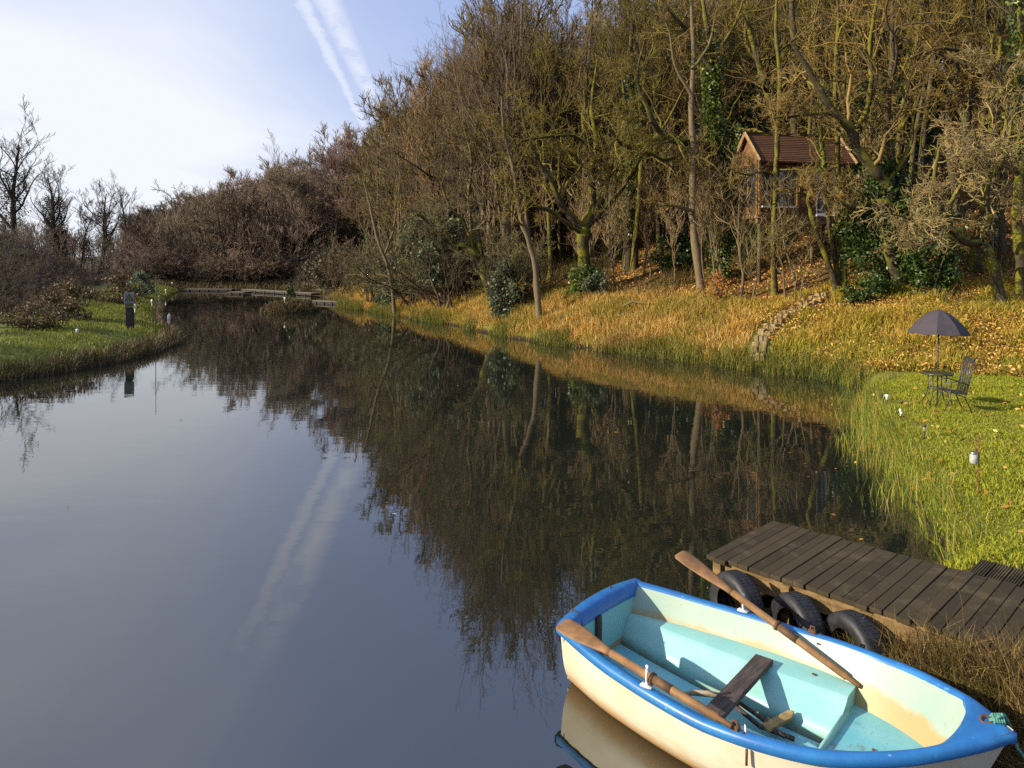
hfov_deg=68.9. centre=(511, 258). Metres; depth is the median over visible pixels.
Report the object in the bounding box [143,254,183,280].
bank shrub
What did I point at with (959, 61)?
bare tree
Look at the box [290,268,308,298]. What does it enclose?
islet sapling
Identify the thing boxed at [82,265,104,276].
bare bush
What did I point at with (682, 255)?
laurel bush
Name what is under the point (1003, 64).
bare tree
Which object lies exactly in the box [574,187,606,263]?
sapling
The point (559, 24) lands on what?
bare tree
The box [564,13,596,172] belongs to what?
bare tree
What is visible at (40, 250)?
bare bush
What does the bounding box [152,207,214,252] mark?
bare tree
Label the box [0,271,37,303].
bare bush
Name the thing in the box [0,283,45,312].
bare bush
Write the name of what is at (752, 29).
bare tree
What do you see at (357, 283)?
bare shrub
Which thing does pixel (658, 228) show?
bare tree
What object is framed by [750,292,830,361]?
stone steps
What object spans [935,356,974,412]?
garden chair
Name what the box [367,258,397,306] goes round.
sallow bush
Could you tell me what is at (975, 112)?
bare tree
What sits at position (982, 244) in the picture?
crooked oak
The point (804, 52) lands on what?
bare tree
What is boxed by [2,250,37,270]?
bare bush
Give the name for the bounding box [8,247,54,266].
bare bush
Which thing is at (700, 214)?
sapling
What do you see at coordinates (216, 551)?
water
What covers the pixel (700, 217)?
sapling
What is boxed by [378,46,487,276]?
bare tree
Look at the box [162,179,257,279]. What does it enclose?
bare tree
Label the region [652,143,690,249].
sapling
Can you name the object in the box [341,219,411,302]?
bare shrub
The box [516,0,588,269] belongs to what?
bare tree
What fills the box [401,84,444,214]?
bare tree
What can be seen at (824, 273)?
dirt path
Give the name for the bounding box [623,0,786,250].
bare tree
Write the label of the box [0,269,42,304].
bare bush
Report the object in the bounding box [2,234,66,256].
bare bush
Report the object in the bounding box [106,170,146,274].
skyline tree
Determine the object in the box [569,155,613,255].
sapling
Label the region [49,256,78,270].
bare bush
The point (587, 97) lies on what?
bare tree
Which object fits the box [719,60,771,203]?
yew tree
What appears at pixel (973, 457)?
jar lantern
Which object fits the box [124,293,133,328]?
warning sign
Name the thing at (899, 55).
bare tree
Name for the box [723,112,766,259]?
ivy thicket
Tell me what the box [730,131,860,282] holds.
wooden cabin
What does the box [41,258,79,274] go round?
bare bush
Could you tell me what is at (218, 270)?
bank shrub
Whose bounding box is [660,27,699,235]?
bare tree
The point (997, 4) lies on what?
bare tree
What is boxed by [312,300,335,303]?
boardwalk
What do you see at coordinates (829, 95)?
bare tree
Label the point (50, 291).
bare bush
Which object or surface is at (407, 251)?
bare shrub
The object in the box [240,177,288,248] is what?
bare tree
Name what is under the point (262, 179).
bare tree
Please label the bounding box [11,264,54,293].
bare bush
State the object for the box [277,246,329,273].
bank shrub
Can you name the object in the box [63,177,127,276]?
skyline tree
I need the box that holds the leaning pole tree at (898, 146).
[894,2,967,197]
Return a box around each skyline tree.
[0,94,55,243]
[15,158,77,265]
[59,199,111,267]
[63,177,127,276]
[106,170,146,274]
[136,205,168,225]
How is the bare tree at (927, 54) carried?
on the ground at (484, 329)
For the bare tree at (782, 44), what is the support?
on the ground at (484, 329)
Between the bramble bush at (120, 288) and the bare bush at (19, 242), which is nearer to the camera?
the bramble bush at (120, 288)
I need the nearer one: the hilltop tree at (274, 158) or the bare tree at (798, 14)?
the bare tree at (798, 14)
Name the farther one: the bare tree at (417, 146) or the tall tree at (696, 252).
the bare tree at (417, 146)
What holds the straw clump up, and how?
on the ground at (484, 329)
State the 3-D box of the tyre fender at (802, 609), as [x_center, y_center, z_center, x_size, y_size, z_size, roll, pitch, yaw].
[2.672,3.470,6.994,0.220,0.644,0.644,0,0,-14]
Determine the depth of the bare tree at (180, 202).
112.67 m
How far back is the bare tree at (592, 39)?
45.53 m
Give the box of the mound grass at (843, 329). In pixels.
[731,272,1023,377]
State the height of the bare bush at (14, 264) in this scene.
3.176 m
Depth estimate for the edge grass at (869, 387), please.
11.09 m
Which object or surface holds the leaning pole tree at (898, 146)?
on the ground at (484, 329)
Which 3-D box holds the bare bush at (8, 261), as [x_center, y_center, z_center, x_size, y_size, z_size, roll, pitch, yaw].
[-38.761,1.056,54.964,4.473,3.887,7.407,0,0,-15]
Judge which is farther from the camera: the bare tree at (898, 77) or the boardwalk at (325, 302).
the boardwalk at (325, 302)
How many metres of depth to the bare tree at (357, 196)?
76.55 m
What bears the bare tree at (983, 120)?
on the ground at (484, 329)
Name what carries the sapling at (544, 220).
on the ground at (484, 329)
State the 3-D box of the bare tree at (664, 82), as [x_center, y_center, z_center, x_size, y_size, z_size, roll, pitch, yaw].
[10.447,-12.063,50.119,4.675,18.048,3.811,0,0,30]
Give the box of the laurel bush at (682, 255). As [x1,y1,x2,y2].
[640,225,703,272]
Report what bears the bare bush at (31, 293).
on the ground at (484, 329)
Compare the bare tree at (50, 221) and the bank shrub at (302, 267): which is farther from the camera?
the bare tree at (50, 221)
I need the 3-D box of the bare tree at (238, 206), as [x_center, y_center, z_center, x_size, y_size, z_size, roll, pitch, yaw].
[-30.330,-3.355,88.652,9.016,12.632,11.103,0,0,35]
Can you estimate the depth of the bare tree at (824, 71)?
38.90 m
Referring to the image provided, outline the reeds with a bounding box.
[776,364,958,558]
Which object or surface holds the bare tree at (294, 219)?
on the ground at (484, 329)
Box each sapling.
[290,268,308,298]
[523,165,566,276]
[561,152,606,229]
[564,201,595,270]
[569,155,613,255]
[571,198,597,254]
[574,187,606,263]
[577,142,629,287]
[581,181,633,292]
[594,137,624,264]
[599,196,627,273]
[602,176,648,274]
[625,168,680,276]
[626,160,667,267]
[631,157,664,278]
[642,117,685,255]
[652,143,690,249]
[657,133,703,245]
[657,173,688,287]
[663,123,727,282]
[672,119,707,254]
[674,146,717,285]
[681,155,755,289]
[681,178,715,260]
[684,201,705,246]
[686,148,735,255]
[696,268,733,301]
[697,155,738,249]
[700,140,780,298]
[703,176,737,285]
[719,213,794,303]
[732,165,822,285]
[746,198,816,297]
[788,219,831,299]
[832,84,903,270]
[835,137,940,280]
[852,117,905,254]
[910,165,949,204]
[952,64,1001,233]
[961,109,1023,249]
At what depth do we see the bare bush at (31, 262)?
65.24 m
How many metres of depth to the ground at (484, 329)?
27.08 m
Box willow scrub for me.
[296,241,364,289]
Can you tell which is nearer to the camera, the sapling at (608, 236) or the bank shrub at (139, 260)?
the sapling at (608, 236)
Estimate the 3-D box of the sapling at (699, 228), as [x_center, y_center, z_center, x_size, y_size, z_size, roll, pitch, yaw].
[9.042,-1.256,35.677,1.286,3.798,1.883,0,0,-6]
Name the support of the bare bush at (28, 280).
on the ground at (484, 329)
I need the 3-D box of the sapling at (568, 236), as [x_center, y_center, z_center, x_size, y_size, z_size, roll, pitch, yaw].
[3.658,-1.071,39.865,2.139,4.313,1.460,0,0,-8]
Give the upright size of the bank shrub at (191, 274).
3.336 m
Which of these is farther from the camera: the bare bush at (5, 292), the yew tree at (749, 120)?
the yew tree at (749, 120)
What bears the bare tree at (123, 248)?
on the ground at (484, 329)
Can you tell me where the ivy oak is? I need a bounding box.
[589,0,764,281]
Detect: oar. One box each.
[556,619,732,728]
[675,550,860,687]
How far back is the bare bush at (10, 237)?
88.00 m
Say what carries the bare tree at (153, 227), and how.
on the ground at (484, 329)
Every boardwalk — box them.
[184,289,235,290]
[227,291,251,294]
[242,289,319,295]
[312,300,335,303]
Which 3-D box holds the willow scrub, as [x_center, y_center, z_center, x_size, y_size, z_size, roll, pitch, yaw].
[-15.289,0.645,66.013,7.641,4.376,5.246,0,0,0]
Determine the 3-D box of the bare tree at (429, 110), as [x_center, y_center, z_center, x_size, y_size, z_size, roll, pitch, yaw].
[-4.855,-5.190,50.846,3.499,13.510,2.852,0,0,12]
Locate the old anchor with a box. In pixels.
[685,690,794,741]
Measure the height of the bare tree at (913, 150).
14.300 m
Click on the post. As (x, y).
(795, 290)
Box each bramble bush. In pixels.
[0,299,82,328]
[32,276,104,320]
[92,271,148,303]
[113,269,164,295]
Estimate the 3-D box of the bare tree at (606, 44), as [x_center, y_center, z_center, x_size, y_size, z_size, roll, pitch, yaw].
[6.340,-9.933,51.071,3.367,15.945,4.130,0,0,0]
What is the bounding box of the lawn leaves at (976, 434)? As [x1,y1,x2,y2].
[871,380,1023,532]
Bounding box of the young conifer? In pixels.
[285,278,295,299]
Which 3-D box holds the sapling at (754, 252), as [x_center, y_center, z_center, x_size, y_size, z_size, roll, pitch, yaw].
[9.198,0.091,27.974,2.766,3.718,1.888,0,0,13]
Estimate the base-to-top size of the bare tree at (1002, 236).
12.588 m
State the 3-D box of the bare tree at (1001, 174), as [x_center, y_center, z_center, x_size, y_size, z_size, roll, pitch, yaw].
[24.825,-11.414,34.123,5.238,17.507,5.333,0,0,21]
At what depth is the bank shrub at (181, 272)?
86.25 m
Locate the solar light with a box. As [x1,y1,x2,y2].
[922,425,925,438]
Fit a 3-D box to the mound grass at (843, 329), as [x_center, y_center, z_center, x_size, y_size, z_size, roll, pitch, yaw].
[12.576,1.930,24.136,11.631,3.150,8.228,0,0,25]
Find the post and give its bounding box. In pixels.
[795,274,797,305]
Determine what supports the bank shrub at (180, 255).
on the ground at (484, 329)
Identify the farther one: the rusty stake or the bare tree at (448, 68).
the bare tree at (448, 68)
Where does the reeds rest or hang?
on the ground at (484, 329)
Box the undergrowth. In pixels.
[481,222,1014,310]
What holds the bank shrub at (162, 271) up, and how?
on the ground at (484, 329)
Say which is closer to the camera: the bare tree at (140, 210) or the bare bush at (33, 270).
the bare bush at (33, 270)
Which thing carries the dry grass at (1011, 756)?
on the ground at (484, 329)
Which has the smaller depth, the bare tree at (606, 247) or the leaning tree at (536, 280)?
the leaning tree at (536, 280)
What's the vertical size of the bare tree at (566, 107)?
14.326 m
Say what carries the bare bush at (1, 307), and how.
on the ground at (484, 329)
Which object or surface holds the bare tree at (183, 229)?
on the ground at (484, 329)
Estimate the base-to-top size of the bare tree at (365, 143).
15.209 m
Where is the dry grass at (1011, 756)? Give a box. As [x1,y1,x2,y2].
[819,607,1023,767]
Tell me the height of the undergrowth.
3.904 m
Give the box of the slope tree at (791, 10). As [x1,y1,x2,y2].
[757,0,831,234]
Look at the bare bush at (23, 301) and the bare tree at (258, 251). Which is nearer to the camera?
the bare bush at (23, 301)
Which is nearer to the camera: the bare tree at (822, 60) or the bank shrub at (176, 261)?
the bare tree at (822, 60)
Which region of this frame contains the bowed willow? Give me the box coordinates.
[398,102,518,298]
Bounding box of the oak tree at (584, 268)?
[485,41,707,300]
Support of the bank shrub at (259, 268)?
on the ground at (484, 329)
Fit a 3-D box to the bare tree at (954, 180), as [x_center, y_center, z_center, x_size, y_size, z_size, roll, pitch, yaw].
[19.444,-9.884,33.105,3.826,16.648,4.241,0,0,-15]
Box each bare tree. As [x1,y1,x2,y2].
[109,227,196,273]
[117,210,149,255]
[117,213,171,264]
[120,213,168,246]
[130,204,159,223]
[131,196,295,261]
[133,200,177,224]
[151,179,331,278]
[151,202,185,224]
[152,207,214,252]
[154,189,206,229]
[158,199,192,217]
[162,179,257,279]
[165,192,233,265]
[187,165,291,278]
[203,179,292,274]
[210,158,315,248]
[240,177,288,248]
[244,171,263,186]
[245,177,365,254]
[248,143,361,279]
[255,174,358,278]
[257,199,311,280]
[263,158,348,256]
[269,159,342,257]
[283,126,383,267]
[284,120,376,261]
[284,127,386,252]
[314,127,376,248]
[324,128,390,248]
[329,105,422,275]
[332,144,373,254]
[340,105,408,211]
[340,152,391,226]
[348,86,420,256]
[352,127,384,249]
[353,95,403,194]
[354,122,406,234]
[355,69,439,194]
[357,106,401,236]
[367,103,412,258]
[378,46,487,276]
[386,92,415,111]
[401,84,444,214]
[402,0,620,218]
[417,85,452,207]
[434,57,554,192]
[500,34,568,145]
[513,14,586,277]
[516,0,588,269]
[517,0,615,261]
[535,2,595,98]
[552,40,596,213]
[554,35,565,229]
[559,3,658,149]
[560,5,593,177]
[562,1,646,234]
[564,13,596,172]
[565,0,637,220]
[571,35,615,219]
[575,56,599,201]
[581,2,623,136]
[591,0,666,249]
[596,0,659,262]
[598,0,668,270]
[603,0,654,94]
[609,0,658,103]
[615,0,791,243]
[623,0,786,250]
[626,0,732,222]
[627,0,689,253]
[640,0,684,190]
[657,26,698,232]
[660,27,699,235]
[661,0,703,100]
[663,0,866,234]
[689,0,770,221]
[697,0,771,116]
[700,0,872,132]
[701,0,855,133]
[704,0,775,200]
[707,0,761,121]
[712,2,758,96]
[752,0,806,97]
[757,0,902,132]
[760,0,861,141]
[760,0,867,133]
[771,0,1005,226]
[780,0,843,228]
[786,0,994,278]
[806,0,867,136]
[809,0,875,132]
[811,0,964,194]
[812,3,885,139]
[818,0,880,214]
[821,0,882,179]
[830,4,856,137]
[847,0,1017,128]
[848,0,949,176]
[868,1,897,131]
[881,0,912,115]
[889,0,932,188]
[896,0,987,235]
[900,0,967,207]
[926,0,964,221]
[928,10,1008,139]
[929,17,1009,134]
[944,0,1023,112]
[957,0,1008,233]
[959,0,1023,97]
[961,1,968,152]
[965,0,1023,273]
[969,1,1023,264]
[970,0,988,138]
[973,2,1006,183]
[977,11,1001,131]
[998,110,1008,198]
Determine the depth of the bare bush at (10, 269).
48.78 m
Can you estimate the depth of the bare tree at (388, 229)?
62.01 m
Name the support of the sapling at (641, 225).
on the ground at (484, 329)
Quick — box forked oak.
[870,0,1023,251]
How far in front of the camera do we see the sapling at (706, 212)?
31.25 m
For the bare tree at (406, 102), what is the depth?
68.38 m
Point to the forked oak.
(972, 89)
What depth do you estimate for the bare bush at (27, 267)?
57.62 m
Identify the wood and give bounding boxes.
[0,214,169,277]
[130,159,377,280]
[357,0,607,281]
[393,0,1011,263]
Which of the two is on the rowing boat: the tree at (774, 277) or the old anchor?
the old anchor
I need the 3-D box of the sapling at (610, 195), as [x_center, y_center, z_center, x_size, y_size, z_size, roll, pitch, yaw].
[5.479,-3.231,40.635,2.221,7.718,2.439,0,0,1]
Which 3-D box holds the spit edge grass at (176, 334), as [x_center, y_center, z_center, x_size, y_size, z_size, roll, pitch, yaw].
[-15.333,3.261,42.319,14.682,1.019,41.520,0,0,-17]
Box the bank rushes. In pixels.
[329,294,872,386]
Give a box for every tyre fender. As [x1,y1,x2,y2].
[710,569,764,613]
[769,591,826,635]
[824,609,886,656]
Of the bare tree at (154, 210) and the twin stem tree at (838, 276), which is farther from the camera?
the bare tree at (154, 210)
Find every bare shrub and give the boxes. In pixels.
[299,231,360,292]
[319,241,371,293]
[329,234,387,297]
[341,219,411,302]
[344,201,503,307]
[345,207,440,307]
[373,215,453,303]
[378,235,414,293]
[400,237,471,305]
[443,214,608,316]
[466,222,563,306]
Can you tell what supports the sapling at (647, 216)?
on the ground at (484, 329)
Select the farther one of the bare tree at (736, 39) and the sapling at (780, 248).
the bare tree at (736, 39)
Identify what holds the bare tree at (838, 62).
on the ground at (484, 329)
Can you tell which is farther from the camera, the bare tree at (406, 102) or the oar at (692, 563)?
the bare tree at (406, 102)
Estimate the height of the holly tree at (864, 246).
5.521 m
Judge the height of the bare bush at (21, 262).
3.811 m
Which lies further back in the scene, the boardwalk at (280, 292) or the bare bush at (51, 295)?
the boardwalk at (280, 292)
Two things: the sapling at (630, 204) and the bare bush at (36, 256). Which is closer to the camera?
the sapling at (630, 204)
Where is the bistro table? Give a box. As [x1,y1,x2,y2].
[921,370,953,404]
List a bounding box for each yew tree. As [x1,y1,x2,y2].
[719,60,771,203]
[880,0,970,144]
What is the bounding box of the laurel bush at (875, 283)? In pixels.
[836,273,903,303]
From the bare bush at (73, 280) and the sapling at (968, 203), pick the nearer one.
the sapling at (968, 203)
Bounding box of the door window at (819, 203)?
[816,163,825,215]
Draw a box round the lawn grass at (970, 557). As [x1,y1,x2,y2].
[860,369,1023,570]
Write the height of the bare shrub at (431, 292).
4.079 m
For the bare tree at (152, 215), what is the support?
on the ground at (484, 329)
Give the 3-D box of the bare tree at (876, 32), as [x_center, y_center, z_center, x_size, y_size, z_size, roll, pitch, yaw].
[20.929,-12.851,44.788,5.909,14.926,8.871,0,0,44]
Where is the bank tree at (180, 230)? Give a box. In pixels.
[151,225,193,278]
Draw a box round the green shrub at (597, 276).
[578,270,608,296]
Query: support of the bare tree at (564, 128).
on the ground at (484, 329)
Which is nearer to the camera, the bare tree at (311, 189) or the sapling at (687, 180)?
the sapling at (687, 180)
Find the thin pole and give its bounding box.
[155,275,155,333]
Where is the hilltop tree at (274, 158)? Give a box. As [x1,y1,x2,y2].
[263,128,292,168]
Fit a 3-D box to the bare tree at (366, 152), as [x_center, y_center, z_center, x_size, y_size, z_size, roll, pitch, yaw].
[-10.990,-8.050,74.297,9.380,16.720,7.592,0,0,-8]
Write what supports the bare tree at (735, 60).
on the ground at (484, 329)
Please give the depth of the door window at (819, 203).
31.70 m
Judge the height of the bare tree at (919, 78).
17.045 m
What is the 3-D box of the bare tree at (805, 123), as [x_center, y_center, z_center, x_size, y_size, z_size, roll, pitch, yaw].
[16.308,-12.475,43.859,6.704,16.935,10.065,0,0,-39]
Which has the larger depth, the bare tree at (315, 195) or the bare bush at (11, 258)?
the bare tree at (315, 195)
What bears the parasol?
on the ground at (484, 329)
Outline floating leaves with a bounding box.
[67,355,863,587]
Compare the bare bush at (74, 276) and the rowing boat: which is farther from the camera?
the bare bush at (74, 276)
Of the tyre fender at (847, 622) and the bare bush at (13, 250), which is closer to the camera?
the tyre fender at (847, 622)
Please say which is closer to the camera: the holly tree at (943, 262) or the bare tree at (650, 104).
the holly tree at (943, 262)
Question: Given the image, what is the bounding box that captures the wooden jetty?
[706,521,1023,667]
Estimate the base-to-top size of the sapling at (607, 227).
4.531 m
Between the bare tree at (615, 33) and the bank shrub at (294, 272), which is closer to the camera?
the bare tree at (615, 33)
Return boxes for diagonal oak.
[744,0,963,290]
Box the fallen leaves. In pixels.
[542,166,1023,330]
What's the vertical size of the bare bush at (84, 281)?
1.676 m
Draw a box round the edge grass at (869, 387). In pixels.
[848,367,996,563]
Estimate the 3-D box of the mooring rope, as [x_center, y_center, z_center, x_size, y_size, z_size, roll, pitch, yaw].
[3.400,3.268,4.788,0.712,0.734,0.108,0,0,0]
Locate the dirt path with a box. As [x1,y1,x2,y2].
[806,267,848,296]
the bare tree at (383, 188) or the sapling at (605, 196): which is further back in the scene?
the bare tree at (383, 188)
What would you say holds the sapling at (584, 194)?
on the ground at (484, 329)
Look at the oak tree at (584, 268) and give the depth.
34.93 m
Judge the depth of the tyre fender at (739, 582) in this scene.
7.36 m
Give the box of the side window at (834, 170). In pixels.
[833,165,836,215]
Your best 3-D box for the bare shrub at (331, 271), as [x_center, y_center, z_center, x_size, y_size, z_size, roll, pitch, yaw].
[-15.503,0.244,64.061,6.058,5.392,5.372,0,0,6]
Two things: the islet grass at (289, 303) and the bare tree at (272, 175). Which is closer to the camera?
the islet grass at (289, 303)
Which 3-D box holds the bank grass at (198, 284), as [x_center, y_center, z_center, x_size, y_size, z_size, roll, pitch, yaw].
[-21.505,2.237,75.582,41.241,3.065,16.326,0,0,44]
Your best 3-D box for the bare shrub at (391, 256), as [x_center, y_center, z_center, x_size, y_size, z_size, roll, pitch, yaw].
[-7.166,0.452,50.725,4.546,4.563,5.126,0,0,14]
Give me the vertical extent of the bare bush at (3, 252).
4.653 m
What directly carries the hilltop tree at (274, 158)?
on the ground at (484, 329)
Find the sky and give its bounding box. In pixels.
[0,0,1003,256]
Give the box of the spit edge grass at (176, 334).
[0,298,349,380]
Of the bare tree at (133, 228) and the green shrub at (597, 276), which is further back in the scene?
the bare tree at (133, 228)
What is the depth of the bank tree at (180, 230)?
87.78 m
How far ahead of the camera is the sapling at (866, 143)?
29.41 m
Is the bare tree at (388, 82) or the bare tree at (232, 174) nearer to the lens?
the bare tree at (388, 82)
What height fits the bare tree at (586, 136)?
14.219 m
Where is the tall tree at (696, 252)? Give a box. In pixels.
[632,0,732,291]
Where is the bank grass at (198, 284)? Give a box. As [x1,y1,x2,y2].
[150,277,359,300]
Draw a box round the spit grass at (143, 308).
[0,282,357,378]
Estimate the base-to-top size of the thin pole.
3.000 m
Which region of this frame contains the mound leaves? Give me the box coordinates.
[748,270,1023,376]
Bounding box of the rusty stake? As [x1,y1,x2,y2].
[973,435,979,492]
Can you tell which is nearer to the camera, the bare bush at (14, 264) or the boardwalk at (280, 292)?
the bare bush at (14, 264)
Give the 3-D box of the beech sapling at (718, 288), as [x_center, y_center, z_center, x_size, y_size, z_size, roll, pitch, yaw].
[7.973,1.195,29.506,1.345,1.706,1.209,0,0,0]
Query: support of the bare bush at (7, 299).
on the ground at (484, 329)
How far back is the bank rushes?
26.18 m
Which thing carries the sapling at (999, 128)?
on the ground at (484, 329)
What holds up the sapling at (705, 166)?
on the ground at (484, 329)
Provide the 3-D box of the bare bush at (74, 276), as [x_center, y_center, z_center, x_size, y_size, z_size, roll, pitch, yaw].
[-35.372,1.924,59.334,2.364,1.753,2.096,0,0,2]
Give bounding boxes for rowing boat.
[554,578,1016,767]
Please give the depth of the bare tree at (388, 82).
57.30 m
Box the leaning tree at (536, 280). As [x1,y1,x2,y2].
[464,80,550,322]
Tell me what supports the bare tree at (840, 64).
on the ground at (484, 329)
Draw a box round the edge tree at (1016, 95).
[952,0,1023,298]
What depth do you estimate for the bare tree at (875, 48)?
42.60 m
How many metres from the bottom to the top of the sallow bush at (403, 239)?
6.015 m
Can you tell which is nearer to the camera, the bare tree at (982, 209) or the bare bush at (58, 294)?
the bare tree at (982, 209)
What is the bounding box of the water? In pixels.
[0,291,1006,767]
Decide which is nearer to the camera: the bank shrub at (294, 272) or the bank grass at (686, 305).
the bank grass at (686, 305)
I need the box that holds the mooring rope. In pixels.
[988,713,1023,757]
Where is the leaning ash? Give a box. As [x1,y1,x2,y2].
[362,174,406,315]
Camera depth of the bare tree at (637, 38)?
44.03 m
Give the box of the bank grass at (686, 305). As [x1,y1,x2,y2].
[326,275,795,367]
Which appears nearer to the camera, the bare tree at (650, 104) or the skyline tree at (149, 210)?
the bare tree at (650, 104)
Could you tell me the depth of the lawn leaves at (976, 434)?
13.79 m
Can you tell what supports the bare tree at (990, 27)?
on the ground at (484, 329)
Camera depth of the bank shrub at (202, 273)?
84.92 m
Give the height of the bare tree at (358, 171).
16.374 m
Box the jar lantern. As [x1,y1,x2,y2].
[969,444,977,463]
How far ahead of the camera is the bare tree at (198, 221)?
90.74 m
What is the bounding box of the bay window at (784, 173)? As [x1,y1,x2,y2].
[761,170,797,207]
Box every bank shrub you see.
[75,240,192,281]
[92,243,154,280]
[110,245,183,279]
[141,238,211,280]
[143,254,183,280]
[144,238,215,284]
[148,258,189,280]
[167,261,205,282]
[179,253,220,282]
[182,258,217,280]
[186,245,244,283]
[195,250,237,283]
[204,254,251,282]
[211,238,291,284]
[222,250,248,280]
[223,251,280,282]
[235,248,306,281]
[236,252,284,282]
[243,243,302,280]
[243,243,322,281]
[274,248,320,281]
[276,259,320,281]
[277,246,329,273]
[284,241,324,274]
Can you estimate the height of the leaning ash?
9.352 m
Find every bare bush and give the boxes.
[0,214,10,228]
[0,225,22,248]
[0,227,12,249]
[0,232,53,267]
[0,239,25,258]
[0,240,27,259]
[0,243,11,265]
[0,246,42,269]
[0,250,15,271]
[0,254,15,287]
[0,254,34,279]
[0,265,35,300]
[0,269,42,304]
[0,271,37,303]
[0,282,19,310]
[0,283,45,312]
[0,294,13,308]
[0,295,18,315]
[0,296,43,318]
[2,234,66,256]
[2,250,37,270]
[4,241,56,263]
[4,250,52,271]
[5,249,41,267]
[6,239,48,260]
[6,291,39,314]
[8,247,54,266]
[9,258,46,283]
[9,267,51,296]
[11,244,52,269]
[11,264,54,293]
[12,267,57,296]
[14,282,52,308]
[15,259,45,283]
[16,241,52,264]
[16,259,60,288]
[22,241,60,264]
[23,261,74,288]
[32,288,60,306]
[33,253,50,274]
[37,281,64,300]
[38,282,71,301]
[39,257,69,282]
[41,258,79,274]
[43,269,77,286]
[45,263,81,281]
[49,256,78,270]
[50,257,90,272]
[52,260,78,275]
[52,273,79,287]
[54,265,100,278]
[62,266,86,280]
[62,272,83,284]
[65,274,102,289]
[70,264,105,278]
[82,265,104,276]
[92,276,106,285]
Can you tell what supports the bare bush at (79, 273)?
on the ground at (484, 329)
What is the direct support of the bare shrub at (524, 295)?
on the ground at (484, 329)
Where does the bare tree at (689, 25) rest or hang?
on the ground at (484, 329)
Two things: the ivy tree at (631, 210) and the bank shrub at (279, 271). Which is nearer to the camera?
the ivy tree at (631, 210)
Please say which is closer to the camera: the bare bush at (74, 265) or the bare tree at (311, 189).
the bare bush at (74, 265)
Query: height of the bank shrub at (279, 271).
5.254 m
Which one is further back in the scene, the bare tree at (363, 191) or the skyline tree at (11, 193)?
the skyline tree at (11, 193)
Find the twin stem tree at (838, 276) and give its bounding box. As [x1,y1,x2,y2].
[773,0,908,290]
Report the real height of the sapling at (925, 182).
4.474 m
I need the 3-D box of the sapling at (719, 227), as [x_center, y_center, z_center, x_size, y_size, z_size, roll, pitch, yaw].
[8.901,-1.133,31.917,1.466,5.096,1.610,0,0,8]
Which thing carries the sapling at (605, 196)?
on the ground at (484, 329)
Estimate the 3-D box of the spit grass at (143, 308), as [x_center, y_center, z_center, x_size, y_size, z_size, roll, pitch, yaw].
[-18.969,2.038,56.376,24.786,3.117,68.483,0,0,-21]
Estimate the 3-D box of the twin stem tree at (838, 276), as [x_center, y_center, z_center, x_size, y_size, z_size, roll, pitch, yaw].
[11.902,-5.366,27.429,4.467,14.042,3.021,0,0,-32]
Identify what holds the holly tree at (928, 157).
on the ground at (484, 329)
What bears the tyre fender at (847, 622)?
hanging from the wooden jetty
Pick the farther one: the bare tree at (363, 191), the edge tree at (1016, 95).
the bare tree at (363, 191)
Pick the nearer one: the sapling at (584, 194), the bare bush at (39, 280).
the sapling at (584, 194)
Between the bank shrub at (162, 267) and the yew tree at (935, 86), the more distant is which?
the bank shrub at (162, 267)
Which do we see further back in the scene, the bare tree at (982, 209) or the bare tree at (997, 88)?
the bare tree at (997, 88)
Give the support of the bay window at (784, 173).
in the wooden cabin
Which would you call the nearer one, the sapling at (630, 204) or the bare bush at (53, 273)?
the sapling at (630, 204)
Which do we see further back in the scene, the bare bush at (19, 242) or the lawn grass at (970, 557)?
the bare bush at (19, 242)
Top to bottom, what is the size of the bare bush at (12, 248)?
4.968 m
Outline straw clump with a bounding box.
[572,322,660,352]
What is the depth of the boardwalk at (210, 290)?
82.66 m
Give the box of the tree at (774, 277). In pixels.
[718,0,856,295]
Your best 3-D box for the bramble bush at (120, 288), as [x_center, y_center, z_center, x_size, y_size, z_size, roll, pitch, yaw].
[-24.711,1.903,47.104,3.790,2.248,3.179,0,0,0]
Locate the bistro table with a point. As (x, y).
(932, 373)
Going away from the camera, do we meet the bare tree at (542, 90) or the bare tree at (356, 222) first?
the bare tree at (542, 90)
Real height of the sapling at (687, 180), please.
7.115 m
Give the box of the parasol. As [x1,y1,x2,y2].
[907,308,970,403]
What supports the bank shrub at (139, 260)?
on the ground at (484, 329)
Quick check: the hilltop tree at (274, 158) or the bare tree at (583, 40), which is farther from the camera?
the hilltop tree at (274, 158)
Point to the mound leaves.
(771, 337)
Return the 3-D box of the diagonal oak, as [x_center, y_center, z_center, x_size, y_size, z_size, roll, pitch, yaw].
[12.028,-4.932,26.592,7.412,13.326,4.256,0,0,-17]
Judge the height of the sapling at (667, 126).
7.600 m
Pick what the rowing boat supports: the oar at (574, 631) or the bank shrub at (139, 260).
the oar at (574, 631)
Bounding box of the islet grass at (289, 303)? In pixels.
[258,296,320,313]
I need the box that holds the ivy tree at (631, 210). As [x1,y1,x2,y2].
[593,0,705,270]
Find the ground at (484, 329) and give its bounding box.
[0,81,1023,751]
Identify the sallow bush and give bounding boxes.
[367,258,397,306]
[384,205,450,295]
[410,206,491,296]
[482,252,523,318]
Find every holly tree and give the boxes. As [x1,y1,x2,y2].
[822,143,944,288]
[830,54,957,217]
[885,198,969,297]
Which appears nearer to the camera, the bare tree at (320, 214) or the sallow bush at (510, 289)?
the sallow bush at (510, 289)
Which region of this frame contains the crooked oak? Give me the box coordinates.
[851,101,1023,307]
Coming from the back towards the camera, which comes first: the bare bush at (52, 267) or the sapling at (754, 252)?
the bare bush at (52, 267)
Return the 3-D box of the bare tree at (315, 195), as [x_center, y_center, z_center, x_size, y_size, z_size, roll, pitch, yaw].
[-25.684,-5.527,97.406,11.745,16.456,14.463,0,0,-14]

